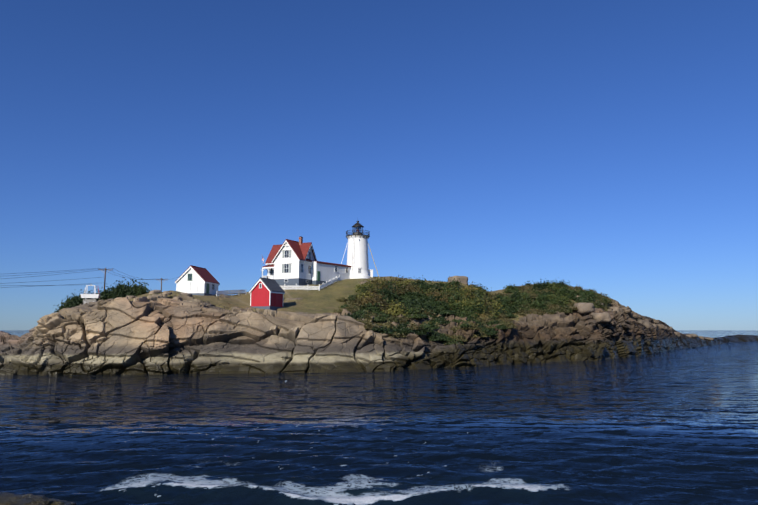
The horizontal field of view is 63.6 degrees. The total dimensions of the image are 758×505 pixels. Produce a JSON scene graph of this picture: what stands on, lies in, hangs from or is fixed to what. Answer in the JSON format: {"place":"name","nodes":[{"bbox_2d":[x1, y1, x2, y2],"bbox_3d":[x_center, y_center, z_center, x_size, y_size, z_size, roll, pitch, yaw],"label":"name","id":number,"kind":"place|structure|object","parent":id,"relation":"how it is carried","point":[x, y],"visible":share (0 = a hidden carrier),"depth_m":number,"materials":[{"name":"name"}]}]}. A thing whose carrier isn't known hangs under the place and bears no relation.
{"place":"outdoors","nodes":[
{"label":"outdoors","id":0,"kind":"place"},
{"bbox_2d":[0,330,757,504],"bbox_3d":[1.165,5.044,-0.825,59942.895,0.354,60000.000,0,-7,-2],"label":"sea","id":1,"kind":"structure","parent":0,"point":[676,427],"depth_m":30.56,"materials":[{"name":"liquid"}]},
{"bbox_2d":[0,492,75,504],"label":"rock","id":2,"kind":"object","parent":1,"relation":"on","point":[7,498],"visible":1,"depth_m":17.37,"materials":[{"name":"grey stone"}]},
{"bbox_2d":[46,415,60,422],"bbox_3d":[-18.405,9.432,34.551,0.817,0.488,0.240,2,-8,-17],"label":"cormorant","id":3,"kind":"object","parent":1,"relation":"on","point":[53,421],"visible":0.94,"depth_m":34.47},
{"bbox_2d":[0,276,757,375],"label":"island terrain","id":4,"kind":"structure","parent":0,"point":[305,331],"depth_m":79.11,"materials":[{"name":"brown stone"}]},
{"bbox_2d":[80,284,99,303],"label":"cable car basket","id":5,"kind":"object","parent":4,"relation":"on","point":[86,296],"visible":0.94,"depth_m":92.36,"materials":[{"name":"white metal"}]},
{"bbox_2d":[53,277,151,312],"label":"shrub thicket","id":6,"kind":"object","parent":4,"relation":"on","point":[124,290],"visible":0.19,"depth_m":98.56,"materials":[{"name":"green plant"}]},
{"bbox_2d":[98,268,109,287],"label":"utility pole","id":7,"kind":"object","parent":4,"relation":"on","point":[104,275],"visible":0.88,"depth_m":106.57,"materials":[{"name":"brown wood"}]},
{"bbox_2d":[0,268,177,287],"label":"overhead wires","id":8,"kind":"object","parent":7,"relation":"attached to","point":[65,273],"visible":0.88,"depth_m":96.94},
{"bbox_2d":[175,265,219,295],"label":"outbuilding","id":9,"kind":"structure","parent":4,"relation":"on","point":[194,280],"depth_m":102.08,"materials":[{"name":"wood"}]},
{"bbox_2d":[212,290,245,295],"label":"fence","id":10,"kind":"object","parent":4,"relation":"on","point":[225,292],"visible":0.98,"depth_m":105.67,"materials":[{"name":"grey wood"}]},
{"bbox_2d":[249,276,284,309],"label":"shed","id":11,"kind":"structure","parent":4,"relation":"on","point":[266,293],"depth_m":95.07,"materials":[{"name":"wood"}]},
{"bbox_2d":[262,236,316,285],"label":"keepers house","id":12,"kind":"structure","parent":4,"relation":"on","point":[288,261],"depth_m":123.94,"materials":[{"name":"wood"}]},
{"bbox_2d":[280,276,339,289],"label":"picket fence","id":13,"kind":"object","parent":4,"relation":"on","point":[336,279],"visible":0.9,"depth_m":117.00,"materials":[{"name":"white paint"}]},
{"bbox_2d":[312,260,350,284],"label":"covered walkway","id":14,"kind":"structure","parent":4,"relation":"on","point":[322,272],"depth_m":128.16,"materials":[{"name":"wood"}]},
{"bbox_2d":[341,221,378,278],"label":"lighthouse tower","id":15,"kind":"structure","parent":4,"relation":"on","point":[357,254],"depth_m":135.10,"materials":[{"name":"white paint"}]},
{"bbox_2d":[126,276,713,339],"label":"boulders","id":16,"kind":"object","parent":4,"relation":"on","point":[586,308],"visible":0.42,"depth_m":117.09,"materials":[{"name":"brown stone"}]},
{"bbox_2d":[334,294,517,344],"bbox_3d":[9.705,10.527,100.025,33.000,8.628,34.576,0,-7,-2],"label":"bushes","id":17,"kind":"object","parent":4,"relation":"on","point":[432,334],"visible":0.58,"depth_m":93.14,"materials":[{"name":"green plant"}]},
{"bbox_2d":[351,275,504,318],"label":"slope shrubs","id":18,"kind":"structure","parent":4,"relation":"on","point":[416,302],"depth_m":111.24,"materials":[{"name":"green plant"}]},
{"bbox_2d":[492,278,614,315],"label":"hill shrubs","id":19,"kind":"object","parent":4,"relation":"on","point":[561,296],"depth_m":121.73,"materials":[{"name":"green plant"}]},
{"bbox_2d":[0,0,757,329],"label":"sky","id":20,"kind":"structure","parent":0,"point":[610,147],"materials":[{"name":"blue"}]}
]}

